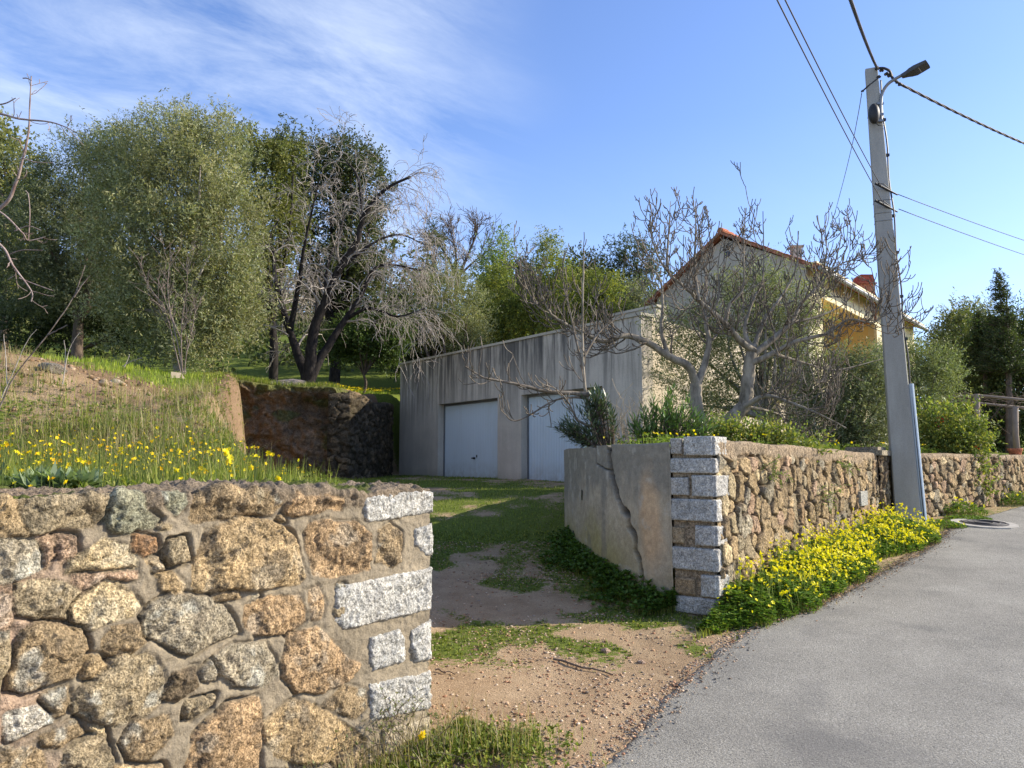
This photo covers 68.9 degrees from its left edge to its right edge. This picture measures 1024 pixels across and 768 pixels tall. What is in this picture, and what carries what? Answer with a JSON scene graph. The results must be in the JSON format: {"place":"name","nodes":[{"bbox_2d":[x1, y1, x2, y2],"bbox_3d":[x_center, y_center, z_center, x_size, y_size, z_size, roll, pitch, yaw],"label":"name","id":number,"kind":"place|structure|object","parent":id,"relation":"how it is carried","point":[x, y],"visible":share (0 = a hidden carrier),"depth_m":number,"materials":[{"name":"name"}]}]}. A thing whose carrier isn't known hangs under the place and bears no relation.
{"place":"outdoors","nodes":[
{"label":"outdoors","id":0,"kind":"place"},
{"bbox_2d":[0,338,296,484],"bbox_3d":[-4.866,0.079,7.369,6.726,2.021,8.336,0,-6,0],"label":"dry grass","id":1,"kind":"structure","parent":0,"point":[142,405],"depth_m":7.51,"materials":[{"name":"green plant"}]},
{"bbox_2d":[16,352,399,396],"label":"lawn grass","id":2,"kind":"structure","parent":0,"point":[188,374],"depth_m":12.49,"materials":[{"name":"green plant"}]},
{"bbox_2d":[0,307,1023,767],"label":"ground","id":3,"kind":"structure","parent":0,"point":[502,607],"depth_m":6.67,"materials":[{"name":"soil"}]},
{"bbox_2d":[1,329,36,397],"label":"dry stalk","id":4,"kind":"object","parent":3,"relation":"on","point":[7,381],"visible":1,"depth_m":6.25,"materials":[{"name":"brown plant"}]},
{"bbox_2d":[0,105,70,351],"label":"hillside tree","id":5,"kind":"object","parent":3,"relation":"on","point":[4,132],"visible":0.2,"depth_m":25.45,"materials":[{"name":"green plant"}]},
{"bbox_2d":[0,74,83,313],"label":"bare tree","id":6,"kind":"object","parent":3,"relation":"on","point":[9,198],"visible":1,"depth_m":5.63,"materials":[{"name":"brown plant"}]},
{"bbox_2d":[0,265,89,407],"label":"dry stalk","id":7,"kind":"object","parent":3,"relation":"on","point":[75,294],"visible":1,"depth_m":5.67,"materials":[{"name":"brown plant"}]},
{"bbox_2d":[37,362,67,373],"bbox_3d":[-5.630,-0.185,9.145,0.322,0.175,0.230,3,-7,-29],"label":"boulder","id":8,"kind":"object","parent":3,"relation":"on","point":[59,368],"visible":0.76,"depth_m":9.09,"materials":[{"name":"stone"}]},
{"bbox_2d":[0,460,109,488],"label":"leafy weed","id":9,"kind":"object","parent":3,"relation":"on","point":[73,478],"visible":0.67,"depth_m":3.35,"materials":[{"name":"green plant"}]},
{"bbox_2d":[62,334,78,383],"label":"dry stalk","id":10,"kind":"object","parent":3,"relation":"on","point":[66,359],"visible":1,"depth_m":6.66,"materials":[{"name":"brown plant"}]},
{"bbox_2d":[0,108,162,359],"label":"olive tree","id":11,"kind":"object","parent":3,"relation":"on","point":[55,271],"visible":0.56,"depth_m":18.44,"materials":[{"name":"green plant"}]},
{"bbox_2d":[0,275,165,360],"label":"evergreen shrub","id":12,"kind":"object","parent":3,"relation":"on","point":[38,335],"visible":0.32,"depth_m":20.03,"materials":[{"name":"green plant"}]},
{"bbox_2d":[98,379,108,385],"bbox_3d":[-5.109,-0.017,9.344,0.114,0.099,0.094,-3,-7,29],"label":"boulder","id":13,"kind":"object","parent":3,"relation":"on","point":[102,381],"visible":0.85,"depth_m":9.32,"materials":[{"name":"stone"}]},
{"bbox_2d":[110,379,126,385],"bbox_3d":[-5.251,0.003,9.862,0.291,0.148,0.200,0,-6,0],"label":"boulder","id":14,"kind":"object","parent":3,"relation":"on","point":[117,381],"visible":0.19,"depth_m":9.82,"materials":[{"name":"stone"}]},
{"bbox_2d":[0,353,237,457],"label":"soil clods","id":15,"kind":"object","parent":3,"relation":"on","point":[70,366],"visible":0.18,"depth_m":8.75,"materials":[{"name":"brown soil"}]},
{"bbox_2d":[0,423,314,488],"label":"meadow flowers","id":16,"kind":"object","parent":3,"relation":"on","point":[80,459],"visible":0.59,"depth_m":4.67,"materials":[{"name":"yellow plant"}]},
{"bbox_2d":[28,88,289,376],"bbox_3d":[-7.483,-3.292,16.047,5.570,6.997,3.694,0,-6,0],"label":"olive tree","id":17,"kind":"object","parent":3,"relation":"on","point":[193,219],"visible":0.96,"depth_m":15.49,"materials":[{"name":"green plant"}]},
{"bbox_2d":[128,231,205,375],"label":"bare sapling","id":18,"kind":"object","parent":3,"relation":"on","point":[169,308],"visible":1,"depth_m":13.71,"materials":[{"name":"plant"}]},
{"bbox_2d":[0,352,338,488],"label":"meadow grass","id":19,"kind":"structure","parent":3,"relation":"on","point":[261,475],"depth_m":6.90,"materials":[{"name":"green plant"}]},
{"bbox_2d":[171,372,183,377],"bbox_3d":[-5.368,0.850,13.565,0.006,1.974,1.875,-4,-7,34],"label":"concrete kerb","id":20,"kind":"structure","parent":3,"relation":"on","point":[178,374],"depth_m":12.99,"materials":[{"name":"beige concrete"}]},
{"bbox_2d":[0,477,433,767],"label":"stone wall","id":21,"kind":"structure","parent":3,"relation":"on","point":[190,622],"depth_m":3.12,"materials":[{"name":"stone"}]},
{"bbox_2d":[223,447,231,469],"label":"wildflower","id":22,"kind":"object","parent":3,"relation":"on","point":[226,452],"visible":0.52,"depth_m":4.73,"materials":[{"name":"yellow plant"}]},
{"bbox_2d":[224,455,233,469],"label":"wildflower","id":23,"kind":"object","parent":3,"relation":"on","point":[230,457],"visible":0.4,"depth_m":4.67,"materials":[{"name":"yellow plant"}]},
{"bbox_2d":[150,371,364,478],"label":"bank weeds","id":24,"kind":"object","parent":3,"relation":"on","point":[232,375],"visible":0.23,"depth_m":8.91,"materials":[{"name":"green plant"}]},
{"bbox_2d":[265,451,274,478],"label":"wildflower","id":25,"kind":"object","parent":3,"relation":"on","point":[271,454],"visible":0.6,"depth_m":4.77,"materials":[{"name":"yellow plant"}]},
{"bbox_2d":[219,109,324,381],"bbox_3d":[-6.953,-3.890,20.960,3.071,8.056,3.039,-4,-7,35],"label":"oak tree","id":26,"kind":"object","parent":3,"relation":"on","point":[280,158],"visible":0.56,"depth_m":20.82,"materials":[{"name":"green plant"}]},
{"bbox_2d":[268,379,304,385],"bbox_3d":[-5.372,0.028,17.915,0.949,0.317,0.728,0,-6,0],"label":"boulder","id":27,"kind":"object","parent":3,"relation":"on","point":[294,380],"visible":0.33,"depth_m":17.71,"materials":[{"name":"stone"}]},
{"bbox_2d":[237,380,347,477],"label":"earth bank","id":28,"kind":"structure","parent":3,"relation":"on","point":[293,420],"depth_m":17.14,"materials":[{"name":"brown soil"}]},
{"bbox_2d":[197,370,354,478],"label":"bank grass","id":29,"kind":"structure","parent":28,"relation":"on","point":[280,383],"depth_m":17.44,"materials":[{"name":"green plant"}]},
{"bbox_2d":[264,112,409,384],"bbox_3d":[-5.902,-4.258,23.932,5.305,9.237,3.191,0,-6,0],"label":"oak tree","id":30,"kind":"object","parent":3,"relation":"on","point":[347,178],"visible":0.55,"depth_m":23.69,"materials":[{"name":"green plant"}]},
{"bbox_2d":[0,227,674,372],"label":"woodland","id":31,"kind":"object","parent":3,"relation":"on","point":[260,355],"visible":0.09,"depth_m":29.76,"materials":[{"name":"green plant"}]},
{"bbox_2d":[326,391,393,479],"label":"dry stone wall","id":32,"kind":"structure","parent":3,"relation":"on","point":[360,434],"depth_m":17.52,"materials":[{"name":"grey stone"}]},
{"bbox_2d":[243,106,481,408],"bbox_3d":[-4.303,-3.145,19.026,6.886,7.785,4.551,-1,-6,12],"label":"bare tree","id":33,"kind":"object","parent":3,"relation":"on","point":[309,365],"visible":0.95,"depth_m":18.53,"materials":[{"name":"brown plant"}]},
{"bbox_2d":[317,302,417,393],"bbox_3d":[-4.267,-0.972,21.736,3.152,2.873,1.953,0,-6,0],"label":"evergreen shrub","id":34,"kind":"object","parent":3,"relation":"on","point":[356,343],"visible":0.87,"depth_m":21.49,"materials":[{"name":"green plant"}]},
{"bbox_2d":[303,685,487,767],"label":"dry weed","id":35,"kind":"object","parent":3,"relation":"on","point":[403,724],"visible":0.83,"depth_m":3.68,"materials":[{"name":"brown plant"}]},
{"bbox_2d":[418,730,425,754],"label":"wildflower","id":36,"kind":"object","parent":3,"relation":"on","point":[421,735],"visible":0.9,"depth_m":3.83,"materials":[{"name":"yellow plant"}]},
{"bbox_2d":[363,314,503,382],"bbox_3d":[-2.751,-1.118,25.268,4.977,3.061,2.200,0,-6,0],"label":"evergreen shrub","id":37,"kind":"object","parent":3,"relation":"on","point":[415,357],"visible":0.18,"depth_m":25.00,"materials":[{"name":"green plant"}]},
{"bbox_2d":[411,213,460,320],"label":"tree","id":38,"kind":"object","parent":3,"relation":"on","point":[431,226],"visible":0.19,"depth_m":36.78,"materials":[{"name":"green plant"}]},
{"bbox_2d":[435,668,454,673],"bbox_3d":[-0.452,1.947,5.060,0.167,0.020,0.040,-3,-7,28],"label":"stick","id":39,"kind":"object","parent":3,"relation":"on","point":[439,669],"visible":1,"depth_m":5.06,"materials":[{"name":"brown wood"}]},
{"bbox_2d":[286,689,607,767],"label":"verge weeds","id":40,"kind":"object","parent":3,"relation":"on","point":[463,733],"visible":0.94,"depth_m":3.89,"materials":[{"name":"green plant"}]},
{"bbox_2d":[393,252,509,361],"bbox_3d":[-2.450,-0.908,24.277,4.787,6.778,3.098,0,-6,0],"label":"olive tree","id":41,"kind":"object","parent":3,"relation":"on","point":[448,322],"visible":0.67,"depth_m":24.16,"materials":[{"name":"green plant"}]},
{"bbox_2d":[411,198,517,296],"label":"bare tree","id":42,"kind":"object","parent":3,"relation":"on","point":[472,238],"visible":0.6,"depth_m":38.88,"materials":[{"name":"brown plant"}]},
{"bbox_2d":[223,423,750,671],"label":"grass","id":43,"kind":"structure","parent":3,"relation":"on","point":[331,479],"depth_m":8.03,"materials":[{"name":"green plant"}]},
{"bbox_2d":[449,260,533,345],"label":"mimosa tree","id":44,"kind":"object","parent":3,"relation":"on","point":[492,282],"visible":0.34,"depth_m":27.14,"materials":[{"name":"green plant"}]},
{"bbox_2d":[466,222,526,339],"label":"slender tree","id":45,"kind":"object","parent":3,"relation":"on","point":[499,256],"visible":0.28,"depth_m":30.55,"materials":[{"name":"green plant"}]},
{"bbox_2d":[473,236,554,336],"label":"oak tree","id":46,"kind":"object","parent":3,"relation":"on","point":[511,259],"visible":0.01,"depth_m":34.42,"materials":[{"name":"green plant"}]},
{"bbox_2d":[484,224,588,343],"bbox_3d":[1.068,-2.219,26.392,4.136,7.104,2.797,0,-6,0],"label":"mimosa tree","id":47,"kind":"object","parent":3,"relation":"on","point":[522,315],"visible":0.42,"depth_m":26.17,"materials":[{"name":"green plant"}]},
{"bbox_2d":[553,658,613,674],"bbox_3d":[0.487,1.946,5.149,0.483,0.045,0.042,-4,-7,36],"label":"stick","id":48,"kind":"object","parent":3,"relation":"on","point":[564,661],"visible":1,"depth_m":5.15,"materials":[{"name":"brown wood"}]},
{"bbox_2d":[546,383,622,447],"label":"oleander shrub","id":49,"kind":"object","parent":3,"relation":"on","point":[585,437],"visible":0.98,"depth_m":8.95,"materials":[{"name":"green plant"}]},
{"bbox_2d":[533,259,637,332],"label":"mimosa tree","id":50,"kind":"object","parent":3,"relation":"on","point":[611,291],"visible":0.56,"depth_m":24.17,"materials":[{"name":"green plant"}]},
{"bbox_2d":[547,241,626,306],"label":"oak tree","id":51,"kind":"object","parent":3,"relation":"on","point":[585,260],"visible":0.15,"depth_m":34.51,"materials":[{"name":"green plant"}]},
{"bbox_2d":[399,304,777,481],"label":"garage","id":52,"kind":"structure","parent":3,"relation":"on","point":[459,429],"depth_m":16.90,"materials":[{"name":"grey concrete"}]},
{"bbox_2d":[443,399,497,477],"bbox_3d":[-0.970,1.508,18.445,0.159,2.145,2.585,5,-8,-38],"label":"garage door","id":53,"kind":"structure","parent":52,"relation":"in","point":[470,428],"depth_m":18.52,"materials":[{"name":"metal"}]},
{"bbox_2d":[527,387,601,481],"bbox_3d":[1.169,1.224,15.739,0.110,2.145,2.567,5,-8,-38],"label":"garage door","id":54,"kind":"structure","parent":52,"relation":"in","point":[545,449],"depth_m":16.21,"materials":[{"name":"metal"}]},
{"bbox_2d":[531,524,678,617],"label":"wall foot weeds","id":55,"kind":"object","parent":3,"relation":"on","point":[596,566],"depth_m":7.20,"materials":[{"name":"green plant"}]},
{"bbox_2d":[601,648,610,652],"bbox_3d":[0.690,1.965,5.495,0.073,0.046,0.061,0,-6,0],"label":"stone","id":56,"kind":"object","parent":3,"relation":"on","point":[605,650],"visible":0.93,"depth_m":5.48,"materials":[{"name":"stone"}]},
{"bbox_2d":[564,442,673,611],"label":"plastered wall","id":57,"kind":"structure","parent":3,"relation":"on","point":[617,503],"depth_m":7.29,"materials":[{"name":"concrete"}]},
{"bbox_2d":[580,379,658,443],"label":"dry bush","id":58,"kind":"object","parent":3,"relation":"on","point":[624,429],"visible":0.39,"depth_m":9.52,"materials":[{"name":"plant"}]},
{"bbox_2d":[405,541,843,767],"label":"gravel","id":59,"kind":"structure","parent":3,"relation":"on","point":[574,719],"depth_m":5.22,"materials":[{"name":"beige gravel"}]},
{"bbox_2d":[587,265,665,317],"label":"olive shrub","id":60,"kind":"object","parent":3,"relation":"on","point":[635,296],"visible":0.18,"depth_m":29.06,"materials":[{"name":"green plant"}]},
{"bbox_2d":[597,222,665,306],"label":"umbrella tree","id":61,"kind":"object","parent":3,"relation":"on","point":[621,253],"visible":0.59,"depth_m":33.63,"materials":[{"name":"green plant"}]},
{"bbox_2d":[623,382,719,443],"bbox_3d":[1.816,0.396,8.588,1.162,0.853,0.464,0,-6,0],"label":"oleander shrub","id":62,"kind":"object","parent":3,"relation":"on","point":[670,420],"visible":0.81,"depth_m":8.54,"materials":[{"name":"green plant"}]},
{"bbox_2d":[458,160,933,443],"bbox_3d":[2.405,-1.289,10.457,6.605,4.464,2.706,1,-6,-11],"label":"fig tree","id":63,"kind":"object","parent":3,"relation":"on","point":[743,406],"visible":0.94,"depth_m":10.28,"materials":[{"name":"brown plant"}]},
{"bbox_2d":[628,239,857,436],"bbox_3d":[4.209,-0.558,13.451,4.077,4.112,1.980,0,-6,0],"label":"olive tree","id":64,"kind":"object","parent":3,"relation":"on","point":[723,376],"visible":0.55,"depth_m":13.29,"materials":[{"name":"green plant"}]},
{"bbox_2d":[575,525,961,767],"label":"road grit","id":65,"kind":"object","parent":3,"relation":"on","point":[663,701],"visible":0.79,"depth_m":5.08,"materials":[{"name":"gravel"}]},
{"bbox_2d":[704,409,838,461],"bbox_3d":[2.952,0.680,8.856,1.742,0.799,0.808,0,-6,0],"label":"shrub","id":66,"kind":"object","parent":3,"relation":"on","point":[728,430],"visible":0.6,"depth_m":8.81,"materials":[{"name":"green plant"}]},
{"bbox_2d":[670,436,878,616],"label":"stone wall","id":67,"kind":"structure","parent":3,"relation":"on","point":[731,504],"depth_m":6.89,"materials":[{"name":"stone"}]},
{"bbox_2d":[761,454,792,487],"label":"wall weed","id":68,"kind":"object","parent":67,"relation":"attached to","point":[773,470],"depth_m":7.31,"materials":[{"name":"green plant"}]},
{"bbox_2d":[816,484,851,513],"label":"wall weed","id":69,"kind":"object","parent":67,"relation":"attached to","point":[839,490],"depth_m":8.63,"materials":[{"name":"green plant"}]},
{"bbox_2d":[836,455,860,475],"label":"wall weed","id":70,"kind":"object","parent":67,"relation":"attached to","point":[844,465],"depth_m":9.23,"materials":[{"name":"green plant"}]},
{"bbox_2d":[856,491,867,505],"bbox_3d":[4.702,1.536,10.044,0.075,0.190,0.340,-5,-8,38],"label":"wall vent","id":71,"kind":"object","parent":67,"relation":"attached to","point":[863,498],"depth_m":9.96,"materials":[{"name":"stone"}]},
{"bbox_2d":[585,427,964,452],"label":"terrace plants","id":72,"kind":"object","parent":3,"relation":"on","point":[661,439],"visible":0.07,"depth_m":8.56,"materials":[{"name":"green plant"}]},
{"bbox_2d":[769,400,785,440],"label":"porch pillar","id":73,"kind":"structure","parent":3,"relation":"on","point":[779,404],"depth_m":18.02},
{"bbox_2d":[645,227,928,445],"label":"house","id":74,"kind":"structure","parent":3,"relation":"on","point":[872,333],"depth_m":23.53,"materials":[{"name":"beige paint"}]},
{"bbox_2d":[693,514,950,641],"bbox_3d":[3.912,1.886,8.394,0.938,0.730,7.312,-5,-8,39],"label":"clover foliage","id":75,"kind":"object","parent":3,"relation":"on","point":[716,620],"visible":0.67,"depth_m":6.80,"materials":[{"name":"green plant"}]},
{"bbox_2d":[718,499,940,618],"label":"yellow blossoms","id":76,"kind":"object","parent":75,"relation":"on","point":[867,554],"visible":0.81,"depth_m":8.01,"materials":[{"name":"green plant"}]},
{"bbox_2d":[765,335,930,449],"bbox_3d":[5.712,0.521,12.917,2.702,2.820,1.833,0,-6,0],"label":"olive shrub","id":77,"kind":"object","parent":3,"relation":"on","point":[861,431],"visible":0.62,"depth_m":12.69,"materials":[{"name":"green plant"}]},
{"bbox_2d":[844,447,891,516],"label":"wall pillar","id":78,"kind":"structure","parent":3,"relation":"on","point":[883,454],"depth_m":10.95,"materials":[{"name":"stone"}]},
{"bbox_2d":[778,515,986,613],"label":"leaf litter","id":79,"kind":"object","parent":3,"relation":"on","point":[887,567],"visible":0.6,"depth_m":8.37,"materials":[{"name":"brown plant"}]},
{"bbox_2d":[861,66,927,523],"bbox_3d":[5.840,-1.406,11.497,0.664,7.295,0.406,0,-6,0],"label":"utility pole","id":80,"kind":"object","parent":3,"relation":"on","point":[907,485],"visible":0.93,"depth_m":11.33,"materials":[{"name":"concrete"}]},
{"bbox_2d":[776,0,883,203],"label":"service wire","id":81,"kind":"object","parent":80,"relation":"attached to","point":[824,93],"visible":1,"depth_m":7.21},
{"bbox_2d":[785,0,881,186],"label":"service wire","id":82,"kind":"object","parent":80,"relation":"attached to","point":[825,80],"visible":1,"depth_m":7.09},
{"bbox_2d":[819,92,861,249],"bbox_3d":[7.123,-4.172,16.300,0.156,0.162,9.490,-2,-6,18],"label":"hanging wire","id":83,"kind":"object","parent":80,"relation":"hanging from","point":[849,155],"visible":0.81,"depth_m":14.14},
{"bbox_2d":[848,0,878,69],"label":"twisted cable","id":84,"kind":"object","parent":80,"relation":"attached to","point":[852,6],"visible":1,"depth_m":8.54,"materials":[{"name":"rubber"}]},
{"bbox_2d":[876,60,929,122],"bbox_3d":[6.046,-4.505,11.583,0.792,0.752,0.196,-5,-8,42],"label":"street lamp","id":85,"kind":"object","parent":80,"relation":"attached to","point":[918,68],"visible":0.98,"depth_m":11.55,"materials":[{"name":"metal"}]},
{"bbox_2d":[891,76,1023,143],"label":"overhead cable","id":86,"kind":"object","parent":80,"relation":"attached to","point":[954,111],"visible":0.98,"depth_m":12.95,"materials":[{"name":"rubber"}]},
{"bbox_2d":[898,194,1023,240],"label":"service wire","id":87,"kind":"object","parent":80,"relation":"attached to","point":[959,217],"visible":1,"depth_m":12.81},
{"bbox_2d":[899,209,1023,254],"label":"service wire","id":88,"kind":"object","parent":80,"relation":"attached to","point":[958,231],"visible":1,"depth_m":12.76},
{"bbox_2d":[872,325,982,446],"bbox_3d":[8.641,0.212,15.699,2.485,3.142,1.900,0,-6,0],"label":"olive shrub","id":89,"kind":"object","parent":3,"relation":"on","point":[928,374],"visible":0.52,"depth_m":15.48,"materials":[{"name":"green plant"}]},
{"bbox_2d":[927,519,967,528],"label":"weed clump","id":90,"kind":"object","parent":3,"relation":"on","point":[948,521],"visible":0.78,"depth_m":11.01,"materials":[{"name":"green plant"}]},
{"bbox_2d":[888,453,1009,517],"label":"stone wall","id":91,"kind":"structure","parent":3,"relation":"on","point":[948,478],"depth_m":12.77,"materials":[{"name":"beige stone"}]},
{"bbox_2d":[912,303,1001,434],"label":"evergreen tree","id":92,"kind":"object","parent":3,"relation":"on","point":[956,319],"visible":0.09,"depth_m":22.57,"materials":[{"name":"green plant"}]},
{"bbox_2d":[915,389,1006,503],"bbox_3d":[7.966,1.304,13.688,1.885,2.408,1.249,-3,-6,23],"label":"climbing shrub","id":93,"kind":"object","parent":3,"relation":"on","point":[952,437],"visible":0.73,"depth_m":13.51,"materials":[{"name":"green plant"}]},
{"bbox_2d":[914,287,1016,351],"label":"olive tree","id":94,"kind":"object","parent":3,"relation":"on","point":[965,308],"visible":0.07,"depth_m":26.26,"materials":[{"name":"green plant"}]},
{"bbox_2d":[943,497,988,515],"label":"flower clump","id":95,"kind":"object","parent":3,"relation":"on","point":[971,507],"visible":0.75,"depth_m":12.33,"materials":[{"name":"green plant"}]},
{"bbox_2d":[943,514,992,519],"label":"weed clump","id":96,"kind":"object","parent":3,"relation":"on","point":[962,516],"visible":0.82,"depth_m":11.83,"materials":[{"name":"green plant"}]},
{"bbox_2d":[925,289,1023,452],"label":"evergreen tree","id":97,"kind":"object","parent":3,"relation":"on","point":[995,382],"visible":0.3,"depth_m":20.31,"materials":[{"name":"green plant"}]},
{"bbox_2d":[933,384,1023,453],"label":"pergola","id":98,"kind":"object","parent":3,"relation":"on","point":[1015,424],"visible":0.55,"depth_m":16.38,"materials":[{"name":"brown wood"}]},
{"bbox_2d":[959,308,1000,450],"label":"conifer","id":99,"kind":"object","parent":3,"relation":"on","point":[979,314],"visible":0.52,"depth_m":20.44,"materials":[{"name":"green plant"}]},
{"bbox_2d":[972,267,1023,452],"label":"conifer","id":100,"kind":"object","parent":3,"relation":"on","point":[1001,359],"visible":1,"depth_m":19.59,"materials":[{"name":"green plant"}]},
{"bbox_2d":[977,449,1023,505],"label":"flower clump","id":101,"kind":"object","parent":3,"relation":"on","point":[1017,497],"visible":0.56,"depth_m":13.87,"materials":[{"name":"green plant"}]},
{"bbox_2d":[1004,455,1023,503],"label":"stone wall","id":102,"kind":"structure","parent":3,"relation":"on","point":[1015,471],"depth_m":14.40,"materials":[{"name":"beige stone"}]},
{"bbox_2d":[1007,448,1022,454],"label":"flower pot","id":103,"kind":"object","parent":102,"relation":"on","point":[1014,451],"visible":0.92,"depth_m":14.95,"materials":[{"name":"ceramic"}]},
{"bbox_2d":[0,0,1023,410],"label":"sky","id":104,"kind":"structure","parent":0,"point":[552,114],"materials":[{"name":"blue"}]},
{"bbox_2d":[601,506,1023,767],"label":"road","id":105,"kind":"structure","parent":0,"point":[919,664],"depth_m":4.87,"materials":[{"name":"grey asphalt"}]},
{"bbox_2d":[951,519,1018,528],"bbox_3d":[7.104,2.102,11.241,0.840,0.090,0.958,0,-6,0],"label":"manhole cover","id":106,"kind":"object","parent":105,"relation":"on","point":[985,523],"visible":1,"depth_m":11.06,"materials":[{"name":"metal"}]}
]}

